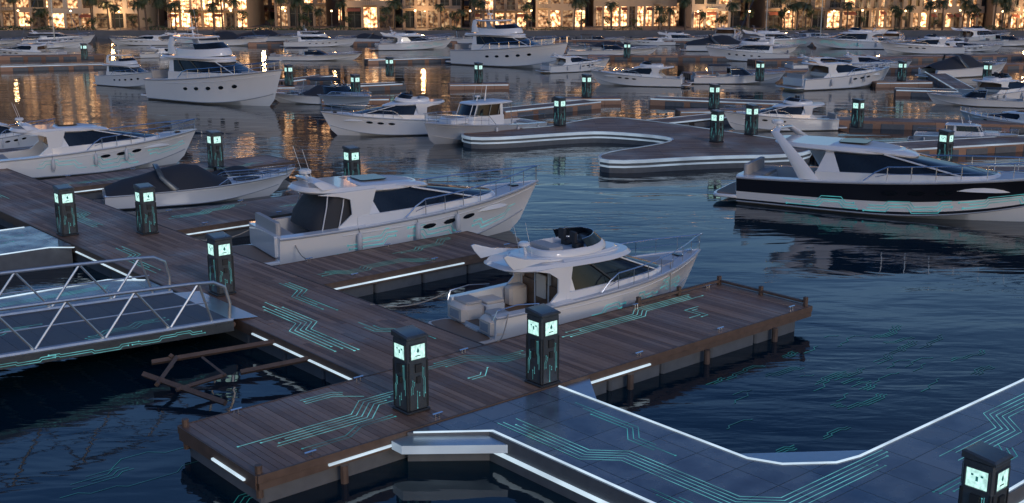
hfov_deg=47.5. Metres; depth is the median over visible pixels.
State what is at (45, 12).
broadleaf tree
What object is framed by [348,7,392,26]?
windows
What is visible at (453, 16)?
broadleaf tree
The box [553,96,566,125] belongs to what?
power pedestal
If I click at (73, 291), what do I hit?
tiled pontoon
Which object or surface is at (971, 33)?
cabin cruiser
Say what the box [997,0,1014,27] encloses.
palm tree
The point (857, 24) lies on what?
windows
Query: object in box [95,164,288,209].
covered speedboat
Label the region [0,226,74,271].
tiled pontoon
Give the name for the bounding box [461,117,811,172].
curved pontoon
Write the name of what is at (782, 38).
cabin cruiser
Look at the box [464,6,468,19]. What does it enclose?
windows
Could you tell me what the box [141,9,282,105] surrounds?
flybridge yacht
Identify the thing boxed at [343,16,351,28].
broadleaf tree
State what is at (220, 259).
power pedestal
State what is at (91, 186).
wooden dock
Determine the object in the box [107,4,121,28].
palm tree
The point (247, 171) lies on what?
railing
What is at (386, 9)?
palm tree
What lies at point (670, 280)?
mooring line
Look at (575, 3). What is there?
palm tree
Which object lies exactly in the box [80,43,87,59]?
power pedestal
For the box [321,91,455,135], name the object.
sport yacht
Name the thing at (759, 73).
power pedestal
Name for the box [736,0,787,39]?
sailboat
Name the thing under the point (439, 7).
palm tree
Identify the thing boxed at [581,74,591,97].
power pedestal
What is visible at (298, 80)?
floating dock
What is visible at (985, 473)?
power pedestal
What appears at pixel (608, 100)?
floating dock
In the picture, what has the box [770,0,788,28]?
palm tree
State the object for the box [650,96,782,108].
floating dock
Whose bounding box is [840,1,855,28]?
palm tree
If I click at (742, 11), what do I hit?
windows
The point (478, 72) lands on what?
power pedestal
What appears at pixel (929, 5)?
palm tree
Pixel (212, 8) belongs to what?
palm tree
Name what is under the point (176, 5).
palm tree
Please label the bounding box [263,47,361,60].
open motorboat
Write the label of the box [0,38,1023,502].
water
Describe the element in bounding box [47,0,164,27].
apartment building
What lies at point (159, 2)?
palm tree
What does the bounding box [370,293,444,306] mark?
mooring line
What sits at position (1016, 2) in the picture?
windows
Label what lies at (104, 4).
palm tree
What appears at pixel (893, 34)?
sport yacht
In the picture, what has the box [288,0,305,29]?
palm tree
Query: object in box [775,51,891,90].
sport yacht
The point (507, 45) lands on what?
flybridge yacht
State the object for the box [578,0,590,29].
palm tree
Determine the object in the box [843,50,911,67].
sport yacht
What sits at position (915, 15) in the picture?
windows
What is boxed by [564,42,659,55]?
open motorboat
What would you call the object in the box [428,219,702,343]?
cabin cruiser
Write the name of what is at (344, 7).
windows
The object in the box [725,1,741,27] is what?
palm tree
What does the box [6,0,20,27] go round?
palm tree
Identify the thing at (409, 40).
cabin cruiser
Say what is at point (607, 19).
broadleaf tree
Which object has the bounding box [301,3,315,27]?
palm tree
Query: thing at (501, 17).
broadleaf tree
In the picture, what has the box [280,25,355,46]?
flybridge yacht
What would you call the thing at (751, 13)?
broadleaf tree
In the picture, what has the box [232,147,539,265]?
sport yacht
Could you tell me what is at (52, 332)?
gangway bridge
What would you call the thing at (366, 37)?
covered speedboat
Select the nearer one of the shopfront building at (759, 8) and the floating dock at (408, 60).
the floating dock at (408, 60)
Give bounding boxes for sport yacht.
[0,39,66,55]
[0,104,197,178]
[0,118,55,148]
[16,30,94,44]
[110,32,181,44]
[133,44,178,57]
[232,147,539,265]
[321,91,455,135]
[380,26,453,43]
[535,50,609,72]
[590,60,691,86]
[619,34,679,44]
[713,22,741,39]
[713,111,1023,221]
[724,95,846,130]
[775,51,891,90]
[778,53,851,68]
[795,29,838,37]
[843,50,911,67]
[872,37,919,42]
[879,33,970,53]
[882,29,904,38]
[945,39,1003,51]
[953,72,1023,98]
[960,106,1023,123]
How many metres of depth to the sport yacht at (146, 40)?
198.85 m
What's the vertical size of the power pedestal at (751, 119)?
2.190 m
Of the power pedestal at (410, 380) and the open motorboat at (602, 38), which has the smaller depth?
the power pedestal at (410, 380)
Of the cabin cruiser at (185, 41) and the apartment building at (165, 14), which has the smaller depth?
the cabin cruiser at (185, 41)
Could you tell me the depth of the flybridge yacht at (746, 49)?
162.45 m
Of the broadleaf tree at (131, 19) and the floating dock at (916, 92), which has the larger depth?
the broadleaf tree at (131, 19)
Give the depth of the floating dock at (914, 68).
141.64 m
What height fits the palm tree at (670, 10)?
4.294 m
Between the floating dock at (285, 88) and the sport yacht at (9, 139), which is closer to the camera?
the sport yacht at (9, 139)
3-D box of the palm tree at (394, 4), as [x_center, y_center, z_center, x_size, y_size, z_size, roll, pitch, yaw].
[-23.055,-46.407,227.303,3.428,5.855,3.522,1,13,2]
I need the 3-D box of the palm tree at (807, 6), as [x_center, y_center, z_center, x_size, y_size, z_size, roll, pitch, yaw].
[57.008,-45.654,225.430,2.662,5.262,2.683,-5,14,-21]
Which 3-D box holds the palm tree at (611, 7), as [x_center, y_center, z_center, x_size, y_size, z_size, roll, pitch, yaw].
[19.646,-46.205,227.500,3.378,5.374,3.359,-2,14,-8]
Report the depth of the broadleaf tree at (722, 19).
224.89 m
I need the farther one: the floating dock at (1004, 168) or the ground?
the ground
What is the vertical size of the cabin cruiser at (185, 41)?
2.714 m
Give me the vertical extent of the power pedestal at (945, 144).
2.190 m
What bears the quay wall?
in the water
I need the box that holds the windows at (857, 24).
[855,0,899,26]
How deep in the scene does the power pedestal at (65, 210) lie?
50.71 m
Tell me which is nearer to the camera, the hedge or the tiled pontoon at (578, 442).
the tiled pontoon at (578, 442)
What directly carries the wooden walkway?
in the water
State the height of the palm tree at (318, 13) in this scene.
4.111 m
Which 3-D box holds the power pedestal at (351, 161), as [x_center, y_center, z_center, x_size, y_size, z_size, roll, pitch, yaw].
[-8.620,-4.598,62.626,0.760,2.190,0.760,-11,18,-40]
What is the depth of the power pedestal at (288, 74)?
120.60 m
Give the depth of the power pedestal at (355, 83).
109.06 m
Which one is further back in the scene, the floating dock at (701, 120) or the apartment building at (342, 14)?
the apartment building at (342, 14)
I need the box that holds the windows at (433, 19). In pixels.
[405,0,460,26]
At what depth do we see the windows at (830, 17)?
233.99 m
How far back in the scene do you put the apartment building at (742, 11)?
269.94 m
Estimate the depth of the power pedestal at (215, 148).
68.52 m
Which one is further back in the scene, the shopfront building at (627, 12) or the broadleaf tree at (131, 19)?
the shopfront building at (627, 12)
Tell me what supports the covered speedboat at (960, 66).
on the water
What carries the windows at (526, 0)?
in the apartment building at (531, 2)
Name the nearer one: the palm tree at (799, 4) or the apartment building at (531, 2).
the palm tree at (799, 4)
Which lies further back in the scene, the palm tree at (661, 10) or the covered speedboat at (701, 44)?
the palm tree at (661, 10)
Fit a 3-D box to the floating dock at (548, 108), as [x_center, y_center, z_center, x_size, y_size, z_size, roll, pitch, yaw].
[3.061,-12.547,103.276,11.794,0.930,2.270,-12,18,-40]
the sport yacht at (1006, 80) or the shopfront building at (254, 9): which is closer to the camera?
the sport yacht at (1006, 80)
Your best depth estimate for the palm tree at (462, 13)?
227.16 m
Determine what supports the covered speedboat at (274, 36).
on the water
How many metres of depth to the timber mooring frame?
34.89 m
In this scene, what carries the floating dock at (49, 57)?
on the water
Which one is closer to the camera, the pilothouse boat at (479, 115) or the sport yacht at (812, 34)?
the pilothouse boat at (479, 115)
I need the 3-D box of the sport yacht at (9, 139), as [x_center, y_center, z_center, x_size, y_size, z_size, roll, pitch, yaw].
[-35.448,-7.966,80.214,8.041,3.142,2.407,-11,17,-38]
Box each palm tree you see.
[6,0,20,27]
[30,8,43,28]
[81,0,91,25]
[84,0,100,29]
[98,0,114,28]
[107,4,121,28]
[129,1,147,29]
[136,0,151,29]
[152,0,166,29]
[163,3,173,28]
[165,0,183,29]
[188,8,197,28]
[203,2,219,28]
[212,0,227,28]
[225,0,240,28]
[274,0,287,28]
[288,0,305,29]
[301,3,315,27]
[314,8,323,28]
[332,0,347,29]
[378,6,391,29]
[385,0,401,28]
[433,3,444,27]
[456,9,465,27]
[469,0,482,19]
[474,0,488,27]
[521,3,531,28]
[568,0,583,29]
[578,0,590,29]
[604,2,619,28]
[653,6,665,29]
[665,7,676,28]
[677,0,691,29]
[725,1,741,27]
[742,0,755,27]
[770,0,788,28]
[787,4,798,28]
[789,1,805,28]
[802,3,814,29]
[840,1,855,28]
[888,4,900,28]
[903,5,915,28]
[922,0,938,29]
[934,0,951,29]
[955,0,973,27]
[968,4,979,25]
[990,0,1002,29]
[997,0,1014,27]
[1000,6,1011,27]
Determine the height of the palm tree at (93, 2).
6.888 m
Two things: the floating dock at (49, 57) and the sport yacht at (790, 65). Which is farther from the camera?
the floating dock at (49, 57)
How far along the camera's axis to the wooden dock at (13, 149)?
75.99 m
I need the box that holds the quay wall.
[0,30,1023,37]
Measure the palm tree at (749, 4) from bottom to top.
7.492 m
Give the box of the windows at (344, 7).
[338,7,344,19]
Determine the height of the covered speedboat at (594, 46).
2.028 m
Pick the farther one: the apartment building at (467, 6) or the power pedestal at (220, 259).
the apartment building at (467, 6)
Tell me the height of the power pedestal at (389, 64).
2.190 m
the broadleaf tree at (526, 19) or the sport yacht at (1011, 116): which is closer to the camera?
the sport yacht at (1011, 116)
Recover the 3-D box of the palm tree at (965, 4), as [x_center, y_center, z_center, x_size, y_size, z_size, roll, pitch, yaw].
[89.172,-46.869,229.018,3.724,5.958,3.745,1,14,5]
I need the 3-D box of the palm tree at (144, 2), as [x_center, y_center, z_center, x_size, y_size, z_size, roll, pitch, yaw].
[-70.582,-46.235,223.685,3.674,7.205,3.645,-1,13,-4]
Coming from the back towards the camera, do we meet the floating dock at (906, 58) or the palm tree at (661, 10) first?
the palm tree at (661, 10)
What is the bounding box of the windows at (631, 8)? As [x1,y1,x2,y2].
[596,6,676,25]
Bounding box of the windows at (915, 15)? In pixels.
[904,0,984,26]
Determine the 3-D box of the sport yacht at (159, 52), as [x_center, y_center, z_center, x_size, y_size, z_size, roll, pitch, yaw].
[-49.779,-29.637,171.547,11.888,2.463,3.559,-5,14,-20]
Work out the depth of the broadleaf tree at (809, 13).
229.12 m
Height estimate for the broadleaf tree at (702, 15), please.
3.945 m
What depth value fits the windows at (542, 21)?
236.92 m
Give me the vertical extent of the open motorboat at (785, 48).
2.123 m
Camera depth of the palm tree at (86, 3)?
227.61 m
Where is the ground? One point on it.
(588, 26)
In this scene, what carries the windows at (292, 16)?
in the apartment building at (327, 6)
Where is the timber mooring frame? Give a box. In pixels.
[141,339,309,405]
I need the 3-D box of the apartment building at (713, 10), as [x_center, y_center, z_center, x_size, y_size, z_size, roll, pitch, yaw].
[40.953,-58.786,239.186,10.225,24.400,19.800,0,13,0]
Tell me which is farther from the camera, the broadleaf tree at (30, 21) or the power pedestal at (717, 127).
the broadleaf tree at (30, 21)
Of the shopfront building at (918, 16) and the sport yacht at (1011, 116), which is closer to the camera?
the sport yacht at (1011, 116)
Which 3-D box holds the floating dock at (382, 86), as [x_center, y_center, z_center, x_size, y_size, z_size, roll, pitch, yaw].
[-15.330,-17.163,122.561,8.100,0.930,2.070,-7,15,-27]
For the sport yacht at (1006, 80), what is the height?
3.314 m
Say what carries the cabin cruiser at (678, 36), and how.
on the water
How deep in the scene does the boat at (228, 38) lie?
197.50 m
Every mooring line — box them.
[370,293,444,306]
[497,314,508,341]
[669,262,670,295]
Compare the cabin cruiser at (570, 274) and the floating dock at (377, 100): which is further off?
the floating dock at (377, 100)
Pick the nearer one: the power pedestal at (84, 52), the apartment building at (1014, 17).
the power pedestal at (84, 52)
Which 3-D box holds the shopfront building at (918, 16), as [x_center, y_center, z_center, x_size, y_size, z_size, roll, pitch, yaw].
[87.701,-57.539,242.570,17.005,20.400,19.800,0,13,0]
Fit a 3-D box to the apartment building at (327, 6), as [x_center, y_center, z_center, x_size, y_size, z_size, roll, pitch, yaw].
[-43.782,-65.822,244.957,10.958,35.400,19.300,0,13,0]
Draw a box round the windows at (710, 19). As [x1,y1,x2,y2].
[694,0,740,26]
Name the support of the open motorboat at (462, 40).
on the water
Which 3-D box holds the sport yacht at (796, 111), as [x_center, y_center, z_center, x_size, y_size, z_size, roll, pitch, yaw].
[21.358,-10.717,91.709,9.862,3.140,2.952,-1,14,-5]
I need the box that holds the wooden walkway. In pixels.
[0,168,483,383]
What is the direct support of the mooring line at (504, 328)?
attached to the wooden dock at (276, 449)
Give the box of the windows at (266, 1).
[264,0,274,19]
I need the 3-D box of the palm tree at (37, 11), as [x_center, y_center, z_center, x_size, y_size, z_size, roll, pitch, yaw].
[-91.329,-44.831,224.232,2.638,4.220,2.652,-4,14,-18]
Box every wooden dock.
[0,140,191,151]
[40,155,294,198]
[157,193,302,241]
[177,275,812,502]
[274,230,521,296]
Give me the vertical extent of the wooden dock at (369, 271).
1.342 m
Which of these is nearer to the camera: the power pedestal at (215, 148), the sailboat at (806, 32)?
the power pedestal at (215, 148)
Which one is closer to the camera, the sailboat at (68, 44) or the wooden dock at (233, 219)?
the wooden dock at (233, 219)
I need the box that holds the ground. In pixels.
[0,19,1023,29]
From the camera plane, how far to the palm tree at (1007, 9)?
228.42 m
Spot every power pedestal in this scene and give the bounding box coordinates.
[52,184,78,236]
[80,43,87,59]
[133,183,158,234]
[205,231,236,296]
[206,130,224,168]
[284,64,293,85]
[342,145,360,175]
[350,74,360,91]
[385,57,393,76]
[391,325,430,415]
[474,62,482,82]
[524,303,560,387]
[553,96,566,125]
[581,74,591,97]
[624,42,630,57]
[708,83,719,109]
[709,109,724,142]
[744,103,758,135]
[755,60,764,80]
[850,98,864,127]
[896,60,906,80]
[936,129,954,160]
[958,441,1013,502]
[982,62,992,77]
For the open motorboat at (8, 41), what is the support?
on the water
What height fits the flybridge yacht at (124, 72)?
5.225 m
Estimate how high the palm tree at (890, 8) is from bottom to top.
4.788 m
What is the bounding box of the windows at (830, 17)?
[767,0,854,26]
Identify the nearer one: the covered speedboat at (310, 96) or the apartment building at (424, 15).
the covered speedboat at (310, 96)
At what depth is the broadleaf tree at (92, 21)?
224.91 m
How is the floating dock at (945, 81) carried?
on the water
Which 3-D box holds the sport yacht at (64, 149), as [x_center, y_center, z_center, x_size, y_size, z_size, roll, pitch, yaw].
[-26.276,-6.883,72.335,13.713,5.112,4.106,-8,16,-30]
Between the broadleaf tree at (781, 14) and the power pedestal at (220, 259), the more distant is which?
the broadleaf tree at (781, 14)
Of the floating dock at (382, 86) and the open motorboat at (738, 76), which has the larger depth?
the open motorboat at (738, 76)
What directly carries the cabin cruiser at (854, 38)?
on the water
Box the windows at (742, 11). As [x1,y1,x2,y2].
[676,3,744,19]
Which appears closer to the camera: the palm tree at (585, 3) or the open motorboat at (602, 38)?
the open motorboat at (602, 38)
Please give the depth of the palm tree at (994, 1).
223.51 m
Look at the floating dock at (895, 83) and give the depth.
125.73 m
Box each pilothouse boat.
[423,85,546,143]
[907,115,1018,140]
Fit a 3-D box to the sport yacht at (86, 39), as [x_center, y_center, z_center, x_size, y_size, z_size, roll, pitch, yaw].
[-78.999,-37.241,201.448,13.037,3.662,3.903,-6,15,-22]
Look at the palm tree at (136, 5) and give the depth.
223.49 m
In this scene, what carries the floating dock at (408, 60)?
on the water
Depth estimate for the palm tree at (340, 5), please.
225.72 m
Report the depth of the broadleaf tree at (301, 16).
224.79 m
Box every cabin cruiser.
[163,31,201,43]
[369,28,450,49]
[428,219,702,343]
[657,31,706,40]
[738,26,815,46]
[809,24,892,48]
[944,26,1010,39]
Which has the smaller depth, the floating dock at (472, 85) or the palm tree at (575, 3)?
the floating dock at (472, 85)
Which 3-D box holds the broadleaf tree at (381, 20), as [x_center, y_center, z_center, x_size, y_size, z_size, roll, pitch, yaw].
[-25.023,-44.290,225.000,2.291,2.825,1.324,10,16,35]
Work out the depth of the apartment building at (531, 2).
269.41 m
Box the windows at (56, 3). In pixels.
[53,0,137,26]
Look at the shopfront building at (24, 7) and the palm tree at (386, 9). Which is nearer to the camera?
the palm tree at (386, 9)
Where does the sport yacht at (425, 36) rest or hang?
on the water
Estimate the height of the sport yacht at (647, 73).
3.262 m
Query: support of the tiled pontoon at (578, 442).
on the water
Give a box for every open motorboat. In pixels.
[0,38,24,44]
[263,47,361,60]
[289,77,371,108]
[444,30,472,43]
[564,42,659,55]
[571,34,624,39]
[685,64,785,83]
[729,42,798,52]
[926,87,1023,107]
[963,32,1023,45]
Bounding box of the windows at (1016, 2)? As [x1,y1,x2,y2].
[995,0,1023,26]
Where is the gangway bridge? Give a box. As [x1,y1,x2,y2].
[0,256,257,369]
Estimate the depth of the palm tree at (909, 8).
226.47 m
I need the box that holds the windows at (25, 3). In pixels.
[0,0,48,25]
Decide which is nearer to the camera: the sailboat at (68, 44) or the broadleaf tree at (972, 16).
the sailboat at (68, 44)
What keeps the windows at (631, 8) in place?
in the shopfront building at (627, 12)
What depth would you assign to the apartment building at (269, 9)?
269.51 m
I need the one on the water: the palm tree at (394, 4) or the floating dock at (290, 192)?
the floating dock at (290, 192)
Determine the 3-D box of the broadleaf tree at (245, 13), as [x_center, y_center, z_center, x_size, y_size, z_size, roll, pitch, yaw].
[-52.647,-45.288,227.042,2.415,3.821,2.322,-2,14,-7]
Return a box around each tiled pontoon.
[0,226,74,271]
[0,279,174,312]
[391,378,1023,502]
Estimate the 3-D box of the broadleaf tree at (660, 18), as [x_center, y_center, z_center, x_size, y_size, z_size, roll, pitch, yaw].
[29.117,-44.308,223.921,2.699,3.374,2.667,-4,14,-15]
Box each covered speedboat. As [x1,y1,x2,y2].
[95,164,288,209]
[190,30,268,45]
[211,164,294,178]
[238,29,297,41]
[275,84,369,103]
[334,33,389,41]
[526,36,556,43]
[567,41,633,48]
[680,34,768,50]
[915,54,1007,77]
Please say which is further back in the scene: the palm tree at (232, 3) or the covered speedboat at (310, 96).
the palm tree at (232, 3)
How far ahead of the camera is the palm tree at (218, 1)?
228.29 m
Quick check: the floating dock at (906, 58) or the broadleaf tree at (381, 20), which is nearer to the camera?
the floating dock at (906, 58)
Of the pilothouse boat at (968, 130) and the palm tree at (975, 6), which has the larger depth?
the palm tree at (975, 6)
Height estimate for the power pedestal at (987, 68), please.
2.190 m
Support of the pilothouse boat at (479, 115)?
on the water
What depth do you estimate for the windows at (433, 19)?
233.93 m
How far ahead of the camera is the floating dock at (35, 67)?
148.36 m
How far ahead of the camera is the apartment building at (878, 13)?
236.39 m
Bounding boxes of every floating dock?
[0,54,105,59]
[0,63,106,70]
[248,41,457,45]
[276,85,307,91]
[278,75,332,84]
[286,190,299,194]
[321,96,389,104]
[332,82,405,90]
[364,56,450,63]
[448,82,508,89]
[503,99,600,118]
[552,96,621,104]
[554,40,813,45]
[587,54,797,60]
[648,113,728,126]
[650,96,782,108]
[675,108,745,116]
[681,63,1023,78]
[747,54,1023,64]
[810,135,1023,160]
[837,117,1023,132]
[870,80,932,87]
[894,87,973,96]
[925,71,974,90]
[976,166,1023,171]
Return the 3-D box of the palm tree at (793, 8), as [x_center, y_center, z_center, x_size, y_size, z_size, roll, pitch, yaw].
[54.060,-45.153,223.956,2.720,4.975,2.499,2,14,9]
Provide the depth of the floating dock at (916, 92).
116.45 m
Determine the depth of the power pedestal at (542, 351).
32.21 m
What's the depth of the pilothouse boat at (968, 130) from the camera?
84.08 m
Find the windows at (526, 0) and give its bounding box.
[526,0,587,19]
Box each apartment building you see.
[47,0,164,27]
[164,0,166,19]
[264,0,274,20]
[274,0,338,25]
[338,0,402,20]
[402,0,463,27]
[464,0,470,20]
[526,0,587,20]
[534,0,584,26]
[676,0,744,20]
[679,0,740,27]
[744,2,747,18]
[853,0,902,26]
[982,0,1023,27]
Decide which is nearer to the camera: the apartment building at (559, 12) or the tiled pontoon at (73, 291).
the tiled pontoon at (73, 291)
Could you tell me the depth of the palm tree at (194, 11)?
228.39 m
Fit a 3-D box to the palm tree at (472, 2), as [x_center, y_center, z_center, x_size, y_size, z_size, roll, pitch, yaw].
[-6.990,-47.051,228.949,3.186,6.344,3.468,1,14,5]
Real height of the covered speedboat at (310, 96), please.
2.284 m
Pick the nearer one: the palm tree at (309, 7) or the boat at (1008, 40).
the boat at (1008, 40)
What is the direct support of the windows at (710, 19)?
in the apartment building at (713, 10)
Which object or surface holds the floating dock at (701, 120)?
on the water
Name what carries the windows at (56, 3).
in the apartment building at (79, 14)
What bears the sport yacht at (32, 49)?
on the water
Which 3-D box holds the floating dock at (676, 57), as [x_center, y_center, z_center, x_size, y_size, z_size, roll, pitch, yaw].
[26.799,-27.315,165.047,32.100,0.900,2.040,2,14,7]
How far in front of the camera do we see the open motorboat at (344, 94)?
107.81 m
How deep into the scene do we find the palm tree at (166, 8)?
226.06 m
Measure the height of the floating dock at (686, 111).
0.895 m
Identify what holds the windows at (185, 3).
in the shopfront building at (254, 9)
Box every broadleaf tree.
[24,17,33,28]
[39,7,51,28]
[87,16,97,24]
[127,14,136,29]
[236,10,248,27]
[298,13,310,24]
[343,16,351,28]
[378,15,387,29]
[394,12,408,29]
[448,11,460,25]
[496,15,505,24]
[522,13,534,29]
[603,16,610,28]
[655,13,669,29]
[698,9,706,29]
[714,14,728,26]
[741,10,753,19]
[778,7,787,28]
[805,8,816,28]
[892,6,905,28]
[966,8,981,27]
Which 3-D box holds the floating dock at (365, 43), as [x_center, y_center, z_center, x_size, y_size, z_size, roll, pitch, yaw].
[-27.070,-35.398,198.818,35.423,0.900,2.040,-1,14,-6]
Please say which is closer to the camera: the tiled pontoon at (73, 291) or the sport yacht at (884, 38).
the tiled pontoon at (73, 291)
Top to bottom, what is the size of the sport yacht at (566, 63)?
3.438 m
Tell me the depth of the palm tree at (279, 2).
228.50 m
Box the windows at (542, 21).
[538,0,584,26]
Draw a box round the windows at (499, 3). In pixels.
[475,0,525,26]
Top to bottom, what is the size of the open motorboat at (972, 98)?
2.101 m
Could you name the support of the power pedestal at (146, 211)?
on the wooden walkway
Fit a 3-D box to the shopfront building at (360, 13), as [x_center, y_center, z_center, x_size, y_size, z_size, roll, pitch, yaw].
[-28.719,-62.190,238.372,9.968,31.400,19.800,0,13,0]
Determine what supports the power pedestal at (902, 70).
on the floating dock at (895, 83)
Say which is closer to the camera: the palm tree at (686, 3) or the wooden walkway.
the wooden walkway
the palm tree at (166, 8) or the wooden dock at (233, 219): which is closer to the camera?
the wooden dock at (233, 219)
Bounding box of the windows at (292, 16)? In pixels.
[277,0,325,25]
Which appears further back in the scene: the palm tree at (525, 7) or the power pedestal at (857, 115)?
the palm tree at (525, 7)
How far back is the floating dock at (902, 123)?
91.78 m
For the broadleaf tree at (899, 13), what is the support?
on the ground
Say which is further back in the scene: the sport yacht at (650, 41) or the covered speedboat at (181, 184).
the sport yacht at (650, 41)
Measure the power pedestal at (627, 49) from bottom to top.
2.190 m
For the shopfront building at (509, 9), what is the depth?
236.30 m
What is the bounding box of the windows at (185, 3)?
[170,0,246,26]
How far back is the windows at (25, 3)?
240.71 m
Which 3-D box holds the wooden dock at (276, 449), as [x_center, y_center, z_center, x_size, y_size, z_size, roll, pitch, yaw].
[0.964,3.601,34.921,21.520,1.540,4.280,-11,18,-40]
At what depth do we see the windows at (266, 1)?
270.05 m
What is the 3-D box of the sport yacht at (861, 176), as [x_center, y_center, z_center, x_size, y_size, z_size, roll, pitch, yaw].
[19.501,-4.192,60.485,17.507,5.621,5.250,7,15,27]
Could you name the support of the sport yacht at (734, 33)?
on the water
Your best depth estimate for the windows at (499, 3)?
236.75 m
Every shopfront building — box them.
[0,0,48,25]
[166,0,264,26]
[345,0,400,27]
[471,0,525,26]
[588,0,676,25]
[749,0,856,27]
[898,0,984,26]
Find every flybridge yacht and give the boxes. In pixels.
[93,42,160,87]
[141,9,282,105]
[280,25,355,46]
[445,4,568,67]
[706,27,789,60]
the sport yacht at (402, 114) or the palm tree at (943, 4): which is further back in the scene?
the palm tree at (943, 4)
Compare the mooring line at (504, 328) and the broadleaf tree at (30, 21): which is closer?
the mooring line at (504, 328)
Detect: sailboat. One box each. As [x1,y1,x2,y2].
[18,0,82,47]
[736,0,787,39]
[795,0,840,36]
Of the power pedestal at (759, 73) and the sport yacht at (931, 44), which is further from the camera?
the sport yacht at (931, 44)
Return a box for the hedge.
[0,25,1023,29]
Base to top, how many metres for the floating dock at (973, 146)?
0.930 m
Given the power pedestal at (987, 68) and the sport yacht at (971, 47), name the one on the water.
the sport yacht at (971, 47)
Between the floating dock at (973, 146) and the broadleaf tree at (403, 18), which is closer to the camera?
the floating dock at (973, 146)
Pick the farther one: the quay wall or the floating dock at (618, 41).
the quay wall
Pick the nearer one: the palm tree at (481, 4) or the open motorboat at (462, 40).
the open motorboat at (462, 40)
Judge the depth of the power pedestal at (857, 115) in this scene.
87.76 m
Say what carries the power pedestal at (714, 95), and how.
on the floating dock at (686, 111)

